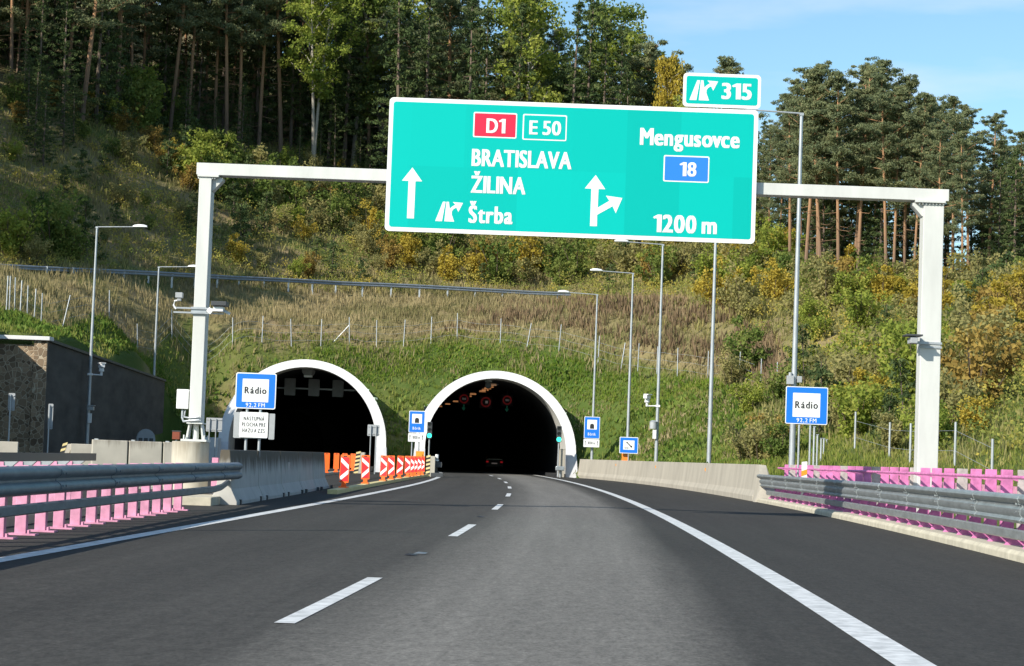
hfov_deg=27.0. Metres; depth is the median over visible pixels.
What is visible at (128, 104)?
young spruce
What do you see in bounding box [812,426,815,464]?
slim post
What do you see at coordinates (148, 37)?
pine tree
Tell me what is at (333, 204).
bush
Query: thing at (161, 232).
hill scrub
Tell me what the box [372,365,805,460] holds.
bushes
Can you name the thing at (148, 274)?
guardrail
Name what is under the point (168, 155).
young spruce
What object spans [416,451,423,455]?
warning lamp box
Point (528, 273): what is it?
bush
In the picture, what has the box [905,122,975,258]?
pine tree
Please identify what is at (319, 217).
bush
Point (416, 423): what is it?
tunnel sign
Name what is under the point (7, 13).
pine tree
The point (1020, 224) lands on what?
spruce tree
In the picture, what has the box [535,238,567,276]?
bush
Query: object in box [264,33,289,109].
spruce tree
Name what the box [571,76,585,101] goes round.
spruce tree
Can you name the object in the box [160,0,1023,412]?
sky
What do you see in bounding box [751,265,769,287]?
bush
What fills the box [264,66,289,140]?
spruce tree
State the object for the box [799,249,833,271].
bush
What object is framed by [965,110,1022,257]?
pine tree
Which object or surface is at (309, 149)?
bush
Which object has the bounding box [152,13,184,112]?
spruce tree
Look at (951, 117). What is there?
pine tree
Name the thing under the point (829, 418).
bush
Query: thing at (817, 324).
bush
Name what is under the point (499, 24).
birch tree
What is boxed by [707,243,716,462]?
street lamp
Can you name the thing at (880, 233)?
spruce tree
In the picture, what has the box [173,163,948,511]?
sign gantry
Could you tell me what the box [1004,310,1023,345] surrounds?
bush
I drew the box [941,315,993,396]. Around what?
bush
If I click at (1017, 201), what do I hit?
spruce tree
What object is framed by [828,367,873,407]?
bush
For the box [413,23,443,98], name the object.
spruce tree
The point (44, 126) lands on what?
spruce tree
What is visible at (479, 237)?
bush
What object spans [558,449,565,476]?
control cabinet
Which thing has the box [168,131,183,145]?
bush
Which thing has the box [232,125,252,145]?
bush
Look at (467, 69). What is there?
spruce tree
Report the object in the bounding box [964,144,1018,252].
pine tree
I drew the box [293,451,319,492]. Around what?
concrete barrier
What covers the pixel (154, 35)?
spruce tree
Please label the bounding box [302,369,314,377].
jet fan
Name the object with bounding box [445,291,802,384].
brown weeds
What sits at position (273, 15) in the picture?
pine tree
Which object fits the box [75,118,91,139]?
bush
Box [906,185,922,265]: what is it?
spruce tree
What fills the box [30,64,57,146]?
spruce tree
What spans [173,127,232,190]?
bush
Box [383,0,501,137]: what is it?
pine tree
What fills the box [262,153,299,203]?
bush
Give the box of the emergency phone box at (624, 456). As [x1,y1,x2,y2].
[622,453,627,460]
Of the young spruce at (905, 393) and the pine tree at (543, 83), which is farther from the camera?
the pine tree at (543, 83)
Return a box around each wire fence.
[6,276,777,381]
[854,412,993,468]
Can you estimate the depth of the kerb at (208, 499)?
45.26 m
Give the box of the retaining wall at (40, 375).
[0,335,165,456]
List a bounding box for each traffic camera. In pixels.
[206,301,230,314]
[902,334,941,348]
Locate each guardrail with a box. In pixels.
[0,264,570,297]
[0,452,95,504]
[0,458,242,538]
[757,474,1023,548]
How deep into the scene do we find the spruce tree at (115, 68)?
202.21 m
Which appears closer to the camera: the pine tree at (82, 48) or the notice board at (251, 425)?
the notice board at (251, 425)
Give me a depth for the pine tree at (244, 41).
217.56 m
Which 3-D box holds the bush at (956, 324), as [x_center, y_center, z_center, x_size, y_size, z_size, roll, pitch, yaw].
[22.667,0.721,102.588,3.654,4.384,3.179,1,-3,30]
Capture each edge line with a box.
[0,471,443,561]
[448,465,935,665]
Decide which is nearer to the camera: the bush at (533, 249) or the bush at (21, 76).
the bush at (21, 76)
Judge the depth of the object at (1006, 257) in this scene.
146.73 m
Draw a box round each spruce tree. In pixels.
[0,0,17,65]
[0,0,34,60]
[0,1,38,66]
[0,2,34,59]
[14,27,38,109]
[14,54,40,136]
[19,54,48,149]
[20,0,56,112]
[22,1,38,52]
[25,3,61,45]
[27,77,58,168]
[29,0,68,77]
[29,1,67,64]
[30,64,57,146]
[40,0,88,127]
[44,0,95,94]
[49,1,83,69]
[50,1,87,72]
[51,70,76,151]
[65,75,84,142]
[68,0,134,123]
[71,0,104,91]
[72,0,137,119]
[76,9,115,89]
[100,11,129,103]
[101,9,143,93]
[109,4,152,100]
[137,1,164,65]
[140,0,183,84]
[142,56,148,79]
[147,0,187,116]
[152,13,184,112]
[153,14,193,91]
[161,16,189,106]
[168,28,204,83]
[174,68,196,140]
[182,0,221,127]
[184,36,222,90]
[202,4,242,116]
[202,30,242,130]
[207,32,242,105]
[208,34,243,100]
[211,97,223,129]
[229,2,282,144]
[231,23,255,109]
[231,81,252,151]
[234,10,272,106]
[239,47,271,99]
[243,0,294,132]
[244,99,255,147]
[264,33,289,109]
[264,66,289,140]
[271,1,311,148]
[273,15,317,143]
[288,29,324,142]
[293,81,310,149]
[295,1,329,109]
[296,127,305,164]
[303,25,343,153]
[309,2,354,166]
[314,10,351,152]
[316,116,327,166]
[318,0,376,166]
[319,40,351,158]
[321,118,333,160]
[322,109,339,161]
[323,90,347,167]
[341,35,375,165]
[342,95,366,149]
[350,30,388,143]
[352,127,368,184]
[352,140,361,167]
[362,49,396,164]
[362,154,370,201]
[364,132,375,184]
[365,0,423,165]
[396,2,417,90]
[403,36,433,97]
[404,0,454,98]
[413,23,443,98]
[425,9,448,98]
[449,0,493,235]
[452,53,474,99]
[472,8,505,100]
[499,2,538,101]
[551,0,601,103]
[554,54,571,102]
[568,0,610,104]
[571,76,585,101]
[580,18,622,104]
[586,74,602,104]
[605,24,639,105]
[617,64,638,105]
[637,63,658,106]
[675,69,687,106]
[755,131,771,234]
[756,120,779,233]
[757,135,783,229]
[772,119,813,244]
[776,155,804,230]
[779,168,796,243]
[791,150,825,252]
[801,201,821,253]
[804,181,841,260]
[813,200,847,244]
[814,201,847,258]
[821,200,843,261]
[833,200,854,255]
[834,128,879,255]
[834,170,862,259]
[846,204,867,252]
[847,174,872,254]
[851,137,880,238]
[860,110,903,267]
[861,159,892,264]
[861,201,883,265]
[883,206,893,266]
[887,156,913,261]
[888,164,914,262]
[891,108,917,265]
[891,207,919,267]
[896,159,920,258]
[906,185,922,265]
[943,179,966,269]
[955,143,985,271]
[966,162,996,256]
[966,165,997,259]
[979,157,1014,263]
[982,146,1023,263]
[985,156,1023,263]
[992,148,1023,267]
[1010,168,1023,256]
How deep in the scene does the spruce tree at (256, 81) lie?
241.95 m
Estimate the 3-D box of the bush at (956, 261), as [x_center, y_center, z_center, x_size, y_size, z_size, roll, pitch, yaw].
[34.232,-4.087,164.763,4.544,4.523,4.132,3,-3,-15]
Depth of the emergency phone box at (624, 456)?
136.89 m
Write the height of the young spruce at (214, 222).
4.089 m
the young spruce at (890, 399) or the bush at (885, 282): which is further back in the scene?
the bush at (885, 282)
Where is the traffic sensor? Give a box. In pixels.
[173,292,183,308]
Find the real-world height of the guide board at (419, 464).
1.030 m
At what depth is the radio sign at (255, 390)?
52.28 m
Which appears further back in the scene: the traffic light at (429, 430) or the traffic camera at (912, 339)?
the traffic light at (429, 430)
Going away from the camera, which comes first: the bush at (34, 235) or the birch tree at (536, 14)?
the bush at (34, 235)
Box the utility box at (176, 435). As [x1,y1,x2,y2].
[172,430,180,440]
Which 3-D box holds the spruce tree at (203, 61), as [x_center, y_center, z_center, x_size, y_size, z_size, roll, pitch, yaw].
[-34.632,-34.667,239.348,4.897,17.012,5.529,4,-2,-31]
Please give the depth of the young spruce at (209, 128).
213.55 m
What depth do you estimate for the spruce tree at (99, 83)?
199.76 m
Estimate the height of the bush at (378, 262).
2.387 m
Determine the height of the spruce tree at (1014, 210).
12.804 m
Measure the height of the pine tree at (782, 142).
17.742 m
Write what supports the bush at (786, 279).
on the hillside
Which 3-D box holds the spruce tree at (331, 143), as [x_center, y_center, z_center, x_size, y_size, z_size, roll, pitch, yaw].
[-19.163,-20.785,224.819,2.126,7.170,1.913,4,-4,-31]
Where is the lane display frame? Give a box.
[277,378,354,396]
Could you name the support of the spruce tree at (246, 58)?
on the hillside
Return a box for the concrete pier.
[171,441,209,505]
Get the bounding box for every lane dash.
[274,577,380,622]
[449,524,474,535]
[492,504,502,509]
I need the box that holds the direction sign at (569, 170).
[385,97,757,243]
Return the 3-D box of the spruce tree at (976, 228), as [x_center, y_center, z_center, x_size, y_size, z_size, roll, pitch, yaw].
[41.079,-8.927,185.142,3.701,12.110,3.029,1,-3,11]
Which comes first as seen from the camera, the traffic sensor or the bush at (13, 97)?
the traffic sensor
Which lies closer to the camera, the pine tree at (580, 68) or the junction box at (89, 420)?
the junction box at (89, 420)
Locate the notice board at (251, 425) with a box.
[233,412,274,439]
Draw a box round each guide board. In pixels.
[324,453,329,472]
[333,453,338,471]
[338,455,349,487]
[350,454,355,470]
[361,455,369,483]
[379,455,387,480]
[388,456,394,479]
[396,456,403,477]
[404,456,410,476]
[409,456,414,475]
[413,456,417,475]
[416,456,421,474]
[420,456,424,474]
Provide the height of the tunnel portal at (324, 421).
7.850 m
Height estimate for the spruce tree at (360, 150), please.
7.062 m
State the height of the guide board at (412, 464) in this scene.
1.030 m
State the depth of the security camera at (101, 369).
117.93 m
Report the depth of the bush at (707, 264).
182.08 m
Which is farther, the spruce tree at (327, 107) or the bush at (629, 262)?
the spruce tree at (327, 107)
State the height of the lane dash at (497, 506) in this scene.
0.001 m
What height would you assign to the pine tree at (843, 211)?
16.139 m
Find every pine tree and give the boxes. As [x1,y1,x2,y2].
[0,0,22,85]
[0,0,25,56]
[0,0,61,78]
[9,0,37,55]
[16,0,23,71]
[43,3,51,76]
[52,0,118,100]
[69,0,139,124]
[72,0,87,91]
[90,2,153,101]
[109,0,174,88]
[112,0,146,102]
[117,0,166,69]
[124,8,156,80]
[146,0,160,69]
[152,0,229,131]
[157,0,199,108]
[157,0,216,134]
[179,6,199,100]
[187,7,212,99]
[190,0,254,134]
[194,1,232,123]
[198,0,259,129]
[204,0,283,145]
[211,0,253,129]
[224,1,290,129]
[234,0,300,145]
[248,0,304,151]
[248,2,310,122]
[261,2,302,85]
[271,0,325,143]
[283,0,325,125]
[342,0,406,168]
[363,18,437,164]
[381,0,431,91]
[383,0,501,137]
[414,1,462,92]
[444,0,491,85]
[451,21,492,99]
[479,41,523,100]
[500,0,551,100]
[527,33,551,67]
[546,27,586,101]
[571,46,606,103]
[609,33,682,106]
[656,49,693,104]
[704,55,771,179]
[756,124,796,227]
[757,93,798,218]
[761,93,824,273]
[762,116,797,226]
[764,78,830,251]
[774,60,855,290]
[779,67,846,257]
[785,78,845,258]
[802,109,849,251]
[809,68,869,262]
[824,91,870,254]
[832,59,893,258]
[839,56,915,257]
[839,63,895,270]
[849,72,916,265]
[872,86,922,265]
[879,72,934,271]
[885,82,903,260]
[892,91,942,273]
[902,96,949,258]
[902,107,956,238]
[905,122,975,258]
[913,99,960,213]
[919,94,988,268]
[943,130,990,261]
[944,104,997,264]
[946,112,969,265]
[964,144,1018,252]
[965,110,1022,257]
[975,138,1019,252]
[990,131,1023,250]
[1004,141,1023,221]
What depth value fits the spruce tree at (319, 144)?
220.74 m
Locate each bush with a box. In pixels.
[0,136,24,161]
[0,205,49,257]
[1,74,30,107]
[2,65,33,99]
[8,101,27,124]
[20,75,48,111]
[20,185,87,255]
[20,235,53,264]
[21,231,49,259]
[41,78,60,108]
[51,214,92,259]
[65,85,102,123]
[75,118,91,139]
[81,82,105,115]
[95,222,113,244]
[101,137,122,157]
[102,65,164,131]
[103,172,149,206]
[105,96,128,126]
[111,105,132,132]
[118,131,146,166]
[121,63,171,126]
[135,133,148,148]
[139,124,166,151]
[139,213,160,229]
[140,191,152,206]
[152,142,179,167]
[158,84,193,130]
[161,137,183,155]
[162,145,210,173]
[164,190,198,227]
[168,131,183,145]
[172,162,198,191]
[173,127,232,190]
[176,127,236,157]
[194,149,238,199]
[207,128,245,161]
[224,232,250,263]
[225,154,244,194]
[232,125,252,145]
[235,143,275,183]
[235,162,274,210]
[240,145,254,163]
[253,249,272,270]
[257,179,284,211]
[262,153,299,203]
[266,203,294,234]
[273,202,306,228]
[277,146,298,165]
[283,180,317,213]
[288,254,311,278]
[290,214,319,240]
[291,159,333,201]
[291,181,337,209]
[299,195,338,234]
[301,137,326,155]
[301,251,320,278]
[302,145,311,157]
[302,151,325,166]
[309,182,351,228]
[322,167,369,217]
[333,208,361,235]
[337,159,356,167]
[346,198,383,237]
[347,182,366,204]
[350,213,367,224]
[351,220,380,249]
[356,232,376,258]
[361,183,385,226]
[366,252,388,272]
[374,162,386,185]
[375,210,415,238]
[375,234,403,270]
[386,231,403,245]
[398,232,421,265]
[410,232,427,253]
[411,232,477,258]
[412,238,451,275]
[419,237,440,264]
[423,233,485,253]
[436,244,462,282]
[450,234,469,250]
[460,244,488,278]
[464,234,501,255]
[465,234,502,251]
[465,237,509,270]
[474,235,521,284]
[488,235,524,260]
[498,258,516,280]
[507,235,551,275]
[508,255,542,286]
[512,236,556,256]
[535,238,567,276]
[542,237,554,243]
[544,257,576,285]
[549,237,577,265]
[555,237,599,278]
[567,238,585,256]
[581,239,616,267]
[587,238,615,261]
[595,239,663,278]
[634,243,679,288]
[635,240,677,269]
[640,249,673,284]
[642,240,680,252]
[655,241,699,276]
[678,241,706,254]
[679,242,710,276]
[690,242,731,287]
[692,255,742,305]
[701,243,741,261]
[713,241,759,275]
[716,260,768,313]
[716,343,753,384]
[718,242,768,282]
[718,247,758,287]
[721,424,751,461]
[723,314,772,372]
[723,405,797,460]
[725,371,766,413]
[737,292,763,320]
[742,212,772,244]
[744,257,794,300]
[745,412,807,438]
[746,242,771,267]
[751,260,781,289]
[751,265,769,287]
[753,362,809,402]
[755,216,786,252]
[755,226,812,267]
[759,415,804,458]
[766,227,803,255]
[766,249,794,285]
[778,283,822,321]
[783,344,822,369]
[784,259,804,290]
[791,247,832,287]
[793,289,830,330]
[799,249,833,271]
[799,257,833,295]
[800,314,832,341]
[801,255,849,311]
[801,348,865,421]
[808,347,868,382]
[817,399,835,428]
[821,254,878,302]
[823,326,899,381]
[824,384,887,439]
[825,326,878,367]
[827,400,850,429]
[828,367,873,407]
[829,269,875,308]
[830,380,902,424]
[832,287,892,329]
[842,244,862,270]
[843,323,871,342]
[848,256,880,291]
[849,243,891,272]
[851,264,869,278]
[852,318,908,369]
[854,340,892,369]
[862,371,888,387]
[866,373,894,394]
[868,264,898,303]
[871,319,950,406]
[871,407,912,452]
[875,272,916,299]
[876,253,917,287]
[876,318,914,351]
[877,358,899,405]
[883,268,918,312]
[891,291,917,322]
[892,261,912,275]
[895,393,946,445]
[898,404,960,451]
[903,266,918,286]
[903,317,948,333]
[905,255,952,273]
[908,315,954,335]
[911,245,964,289]
[939,367,984,432]
[940,321,1023,411]
[940,332,984,389]
[941,301,1016,374]
[941,306,959,325]
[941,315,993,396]
[942,267,953,293]
[942,278,968,320]
[946,252,970,272]
[946,281,992,324]
[951,277,985,301]
[953,247,992,283]
[956,394,999,434]
[958,251,1002,293]
[960,317,1023,378]
[962,304,1014,331]
[964,271,996,301]
[965,302,1023,331]
[969,279,1017,320]
[972,279,1023,320]
[974,309,1023,347]
[978,282,1023,316]
[988,261,1023,290]
[999,265,1023,308]
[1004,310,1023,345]
[1013,255,1023,278]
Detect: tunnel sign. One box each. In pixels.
[408,411,424,455]
[583,417,599,446]
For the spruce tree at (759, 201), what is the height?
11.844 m
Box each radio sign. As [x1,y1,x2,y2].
[235,372,276,450]
[785,386,827,476]
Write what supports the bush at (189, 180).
on the hillside
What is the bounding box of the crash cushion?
[555,466,564,476]
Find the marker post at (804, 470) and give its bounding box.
[801,461,806,494]
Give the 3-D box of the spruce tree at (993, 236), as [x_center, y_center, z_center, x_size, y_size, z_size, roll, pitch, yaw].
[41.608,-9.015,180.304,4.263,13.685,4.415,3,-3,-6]
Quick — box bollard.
[431,454,443,476]
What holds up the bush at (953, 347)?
on the hillside
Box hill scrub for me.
[0,88,406,291]
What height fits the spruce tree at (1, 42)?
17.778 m
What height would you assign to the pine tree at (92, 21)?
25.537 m
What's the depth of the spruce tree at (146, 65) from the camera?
213.43 m
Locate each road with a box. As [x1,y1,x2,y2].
[0,463,1023,665]
[7,460,387,504]
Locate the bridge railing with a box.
[778,465,1023,528]
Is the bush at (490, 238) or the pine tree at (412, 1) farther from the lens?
the pine tree at (412, 1)
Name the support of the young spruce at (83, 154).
on the hillside
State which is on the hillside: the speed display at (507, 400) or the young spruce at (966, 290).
the young spruce at (966, 290)
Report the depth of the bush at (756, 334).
148.10 m
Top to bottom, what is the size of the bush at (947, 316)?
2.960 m
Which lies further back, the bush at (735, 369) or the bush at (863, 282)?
the bush at (863, 282)
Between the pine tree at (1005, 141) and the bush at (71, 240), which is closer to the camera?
the bush at (71, 240)
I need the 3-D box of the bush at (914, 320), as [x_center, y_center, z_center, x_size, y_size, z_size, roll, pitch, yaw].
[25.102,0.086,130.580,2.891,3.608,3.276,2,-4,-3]
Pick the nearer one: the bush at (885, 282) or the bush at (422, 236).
the bush at (885, 282)
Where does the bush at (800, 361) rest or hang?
on the hillside
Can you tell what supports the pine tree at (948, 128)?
on the hillside
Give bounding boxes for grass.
[0,118,850,413]
[312,341,744,412]
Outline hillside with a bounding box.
[0,1,1023,528]
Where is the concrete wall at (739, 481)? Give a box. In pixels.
[577,459,774,501]
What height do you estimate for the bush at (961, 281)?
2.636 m
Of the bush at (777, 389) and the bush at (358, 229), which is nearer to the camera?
the bush at (777, 389)
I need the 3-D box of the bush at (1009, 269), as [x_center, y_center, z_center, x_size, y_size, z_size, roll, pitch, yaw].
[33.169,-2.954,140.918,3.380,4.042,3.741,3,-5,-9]
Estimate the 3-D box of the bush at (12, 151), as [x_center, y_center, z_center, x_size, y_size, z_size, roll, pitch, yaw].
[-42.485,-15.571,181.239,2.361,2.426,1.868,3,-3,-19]
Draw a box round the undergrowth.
[0,85,1023,470]
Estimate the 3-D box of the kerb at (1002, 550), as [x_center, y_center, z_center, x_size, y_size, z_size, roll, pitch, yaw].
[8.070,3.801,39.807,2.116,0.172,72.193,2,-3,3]
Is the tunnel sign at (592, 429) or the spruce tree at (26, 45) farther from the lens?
the spruce tree at (26, 45)
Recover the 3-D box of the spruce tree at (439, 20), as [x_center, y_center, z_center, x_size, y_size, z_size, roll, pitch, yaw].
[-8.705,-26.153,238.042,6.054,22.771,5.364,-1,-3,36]
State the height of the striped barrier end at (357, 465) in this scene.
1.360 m
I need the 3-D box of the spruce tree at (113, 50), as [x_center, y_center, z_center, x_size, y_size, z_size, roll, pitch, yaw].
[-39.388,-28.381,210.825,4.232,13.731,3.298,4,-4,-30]
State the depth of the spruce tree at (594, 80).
226.82 m
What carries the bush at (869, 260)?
on the hillside
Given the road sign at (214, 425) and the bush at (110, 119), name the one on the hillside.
the bush at (110, 119)
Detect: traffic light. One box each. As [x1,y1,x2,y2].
[427,422,431,454]
[556,426,561,476]
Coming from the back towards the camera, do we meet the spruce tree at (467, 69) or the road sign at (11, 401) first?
the spruce tree at (467, 69)
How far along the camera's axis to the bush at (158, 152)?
198.12 m
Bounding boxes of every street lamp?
[85,224,146,443]
[153,265,195,374]
[558,290,597,458]
[590,268,633,436]
[615,239,663,461]
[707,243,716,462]
[721,108,803,475]
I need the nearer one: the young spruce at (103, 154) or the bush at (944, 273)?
the bush at (944, 273)
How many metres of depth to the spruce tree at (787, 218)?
198.60 m
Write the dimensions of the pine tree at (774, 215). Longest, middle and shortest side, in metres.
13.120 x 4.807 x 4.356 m
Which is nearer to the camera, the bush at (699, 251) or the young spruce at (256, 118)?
the bush at (699, 251)
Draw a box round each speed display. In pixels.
[458,389,469,410]
[479,389,491,408]
[501,390,512,411]
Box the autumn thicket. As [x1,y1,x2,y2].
[329,183,1023,468]
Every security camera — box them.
[87,363,105,375]
[643,394,659,406]
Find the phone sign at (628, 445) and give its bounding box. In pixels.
[619,437,637,460]
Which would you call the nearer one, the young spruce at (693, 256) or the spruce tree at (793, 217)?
the young spruce at (693, 256)
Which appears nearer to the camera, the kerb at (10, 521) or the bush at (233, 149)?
the kerb at (10, 521)
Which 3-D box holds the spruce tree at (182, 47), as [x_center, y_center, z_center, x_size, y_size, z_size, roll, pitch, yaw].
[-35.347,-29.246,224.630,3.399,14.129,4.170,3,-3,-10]
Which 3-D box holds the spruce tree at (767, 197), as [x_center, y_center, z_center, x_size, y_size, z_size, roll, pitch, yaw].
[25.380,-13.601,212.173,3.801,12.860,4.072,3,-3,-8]
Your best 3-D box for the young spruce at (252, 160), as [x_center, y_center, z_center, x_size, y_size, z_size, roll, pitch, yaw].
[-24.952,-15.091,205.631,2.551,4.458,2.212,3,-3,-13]
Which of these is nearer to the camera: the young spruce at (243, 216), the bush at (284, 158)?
the young spruce at (243, 216)
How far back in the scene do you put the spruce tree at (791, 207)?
204.94 m
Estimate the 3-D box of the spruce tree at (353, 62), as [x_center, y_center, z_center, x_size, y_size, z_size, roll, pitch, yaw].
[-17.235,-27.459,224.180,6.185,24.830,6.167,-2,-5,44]
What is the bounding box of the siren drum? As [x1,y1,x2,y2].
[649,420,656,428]
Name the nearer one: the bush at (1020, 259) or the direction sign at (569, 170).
the direction sign at (569, 170)
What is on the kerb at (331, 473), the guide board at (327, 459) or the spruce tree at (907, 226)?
the guide board at (327, 459)
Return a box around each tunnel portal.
[206,359,386,471]
[413,371,577,477]
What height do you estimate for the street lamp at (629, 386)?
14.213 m
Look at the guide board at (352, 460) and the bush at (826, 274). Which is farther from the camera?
the bush at (826, 274)
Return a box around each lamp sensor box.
[87,405,95,409]
[786,372,801,383]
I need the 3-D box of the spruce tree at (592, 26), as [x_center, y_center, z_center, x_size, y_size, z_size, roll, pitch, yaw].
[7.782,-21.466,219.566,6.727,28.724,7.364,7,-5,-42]
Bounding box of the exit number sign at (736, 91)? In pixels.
[683,73,760,109]
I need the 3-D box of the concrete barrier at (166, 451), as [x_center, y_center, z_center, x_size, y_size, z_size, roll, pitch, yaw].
[-9.485,3.802,61.010,1.032,1.392,0.720,3,-3,-17]
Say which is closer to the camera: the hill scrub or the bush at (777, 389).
the bush at (777, 389)
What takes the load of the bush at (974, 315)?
on the hillside
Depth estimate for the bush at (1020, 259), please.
145.92 m
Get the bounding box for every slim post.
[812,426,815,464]
[816,434,818,464]
[820,438,822,458]
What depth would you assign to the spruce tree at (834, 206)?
194.60 m
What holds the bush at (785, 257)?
on the hillside
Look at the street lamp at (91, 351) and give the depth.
118.10 m
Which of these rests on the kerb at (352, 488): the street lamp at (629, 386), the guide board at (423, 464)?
the guide board at (423, 464)
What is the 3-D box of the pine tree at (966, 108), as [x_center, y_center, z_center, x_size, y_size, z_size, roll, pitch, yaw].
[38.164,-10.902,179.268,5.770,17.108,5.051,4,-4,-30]
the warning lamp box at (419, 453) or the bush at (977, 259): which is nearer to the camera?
the warning lamp box at (419, 453)
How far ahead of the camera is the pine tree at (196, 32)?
215.63 m
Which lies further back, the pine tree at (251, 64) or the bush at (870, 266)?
the pine tree at (251, 64)
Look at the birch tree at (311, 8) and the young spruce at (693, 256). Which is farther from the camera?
the birch tree at (311, 8)
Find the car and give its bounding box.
[485,454,503,470]
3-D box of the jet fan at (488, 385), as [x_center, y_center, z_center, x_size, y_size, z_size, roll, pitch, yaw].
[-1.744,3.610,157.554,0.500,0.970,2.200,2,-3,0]
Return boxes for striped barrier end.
[60,442,70,452]
[354,451,365,472]
[426,455,435,476]
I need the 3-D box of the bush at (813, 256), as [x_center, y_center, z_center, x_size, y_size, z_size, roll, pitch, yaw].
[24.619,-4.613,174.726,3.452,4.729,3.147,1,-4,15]
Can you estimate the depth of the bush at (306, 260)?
184.42 m
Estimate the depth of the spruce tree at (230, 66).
222.43 m
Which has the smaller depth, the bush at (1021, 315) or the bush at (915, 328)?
the bush at (1021, 315)
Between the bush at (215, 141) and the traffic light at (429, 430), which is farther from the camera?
the bush at (215, 141)
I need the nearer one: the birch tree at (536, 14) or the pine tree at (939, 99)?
the pine tree at (939, 99)
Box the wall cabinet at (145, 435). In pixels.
[136,429,154,441]
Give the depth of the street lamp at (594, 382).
150.10 m
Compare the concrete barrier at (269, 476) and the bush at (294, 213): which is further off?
the bush at (294, 213)
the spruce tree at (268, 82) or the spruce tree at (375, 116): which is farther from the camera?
the spruce tree at (375, 116)
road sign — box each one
[8,393,14,441]
[47,404,53,452]
[206,418,221,457]
[367,424,379,473]
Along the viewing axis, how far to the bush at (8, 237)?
156.11 m
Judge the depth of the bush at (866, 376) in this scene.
111.34 m
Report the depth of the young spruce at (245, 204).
190.40 m
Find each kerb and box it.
[6,499,162,526]
[172,493,219,505]
[325,471,353,474]
[327,474,427,493]
[757,498,1023,562]
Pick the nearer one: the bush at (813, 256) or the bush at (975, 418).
the bush at (975, 418)
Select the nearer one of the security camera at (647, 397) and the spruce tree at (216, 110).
the security camera at (647, 397)
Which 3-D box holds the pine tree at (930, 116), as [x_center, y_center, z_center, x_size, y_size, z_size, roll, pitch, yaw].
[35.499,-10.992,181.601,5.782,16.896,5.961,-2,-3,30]
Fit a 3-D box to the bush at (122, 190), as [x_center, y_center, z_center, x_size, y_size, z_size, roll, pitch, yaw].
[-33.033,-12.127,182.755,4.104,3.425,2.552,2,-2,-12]
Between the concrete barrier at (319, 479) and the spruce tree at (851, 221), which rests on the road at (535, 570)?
the concrete barrier at (319, 479)
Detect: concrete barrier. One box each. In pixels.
[0,441,18,461]
[70,444,91,464]
[91,438,127,488]
[127,440,161,488]
[162,441,171,489]
[212,450,262,504]
[256,450,285,499]
[280,451,303,495]
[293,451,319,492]
[312,452,332,489]
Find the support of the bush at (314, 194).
on the hillside
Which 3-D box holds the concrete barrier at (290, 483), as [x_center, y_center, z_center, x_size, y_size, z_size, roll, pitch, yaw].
[-6.323,3.917,59.602,0.657,1.222,5.083,2,-3,0]
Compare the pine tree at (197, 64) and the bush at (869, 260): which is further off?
the pine tree at (197, 64)
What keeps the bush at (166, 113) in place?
on the hillside
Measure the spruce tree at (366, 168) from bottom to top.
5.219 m
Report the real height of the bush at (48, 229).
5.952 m
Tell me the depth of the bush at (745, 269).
175.57 m
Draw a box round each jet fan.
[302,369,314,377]
[485,380,491,388]
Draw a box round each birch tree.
[277,0,365,166]
[284,16,331,132]
[316,0,412,166]
[324,0,437,166]
[474,0,575,101]
[492,0,574,102]
[554,0,648,104]
[568,27,668,104]
[652,53,686,106]
[660,94,703,243]
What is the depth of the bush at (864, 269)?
166.29 m
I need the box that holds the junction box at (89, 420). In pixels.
[87,413,91,422]
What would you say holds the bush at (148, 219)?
on the hillside
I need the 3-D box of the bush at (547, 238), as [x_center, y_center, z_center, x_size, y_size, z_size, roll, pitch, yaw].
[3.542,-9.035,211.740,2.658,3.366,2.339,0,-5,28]
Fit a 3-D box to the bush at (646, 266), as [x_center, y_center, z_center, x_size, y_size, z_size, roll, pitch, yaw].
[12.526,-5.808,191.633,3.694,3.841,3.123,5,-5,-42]
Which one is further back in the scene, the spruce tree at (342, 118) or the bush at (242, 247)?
the spruce tree at (342, 118)
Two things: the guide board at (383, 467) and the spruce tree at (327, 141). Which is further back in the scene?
the spruce tree at (327, 141)
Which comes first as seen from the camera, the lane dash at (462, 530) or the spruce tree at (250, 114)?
the lane dash at (462, 530)
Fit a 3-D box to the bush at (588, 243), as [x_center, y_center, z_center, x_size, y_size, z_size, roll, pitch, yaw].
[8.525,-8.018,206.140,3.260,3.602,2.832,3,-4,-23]
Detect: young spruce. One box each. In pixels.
[28,192,52,230]
[55,164,75,195]
[69,148,95,189]
[71,195,109,259]
[98,143,114,173]
[106,202,125,223]
[122,94,137,130]
[149,98,167,133]
[151,116,171,142]
[154,138,184,180]
[174,124,195,152]
[181,204,195,234]
[186,116,203,147]
[186,192,197,220]
[198,125,213,140]
[212,203,220,235]
[217,182,247,218]
[221,203,259,255]
[235,201,258,234]
[241,182,263,206]
[244,154,257,185]
[250,111,267,143]
[251,191,284,238]
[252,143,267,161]
[296,180,320,219]
[305,235,326,268]
[306,207,320,230]
[321,239,346,277]
[342,221,354,240]
[345,182,370,214]
[351,257,369,289]
[366,183,380,213]
[374,230,389,256]
[473,262,490,286]
[597,263,617,292]
[614,240,632,271]
[688,253,700,283]
[785,322,819,384]
[797,361,844,440]
[866,393,907,439]
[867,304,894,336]
[879,357,915,426]
[947,282,973,314]
[968,267,992,304]
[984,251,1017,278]
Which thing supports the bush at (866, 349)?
on the hillside
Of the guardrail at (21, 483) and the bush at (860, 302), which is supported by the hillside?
the bush at (860, 302)
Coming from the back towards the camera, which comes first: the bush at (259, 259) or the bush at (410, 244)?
the bush at (410, 244)

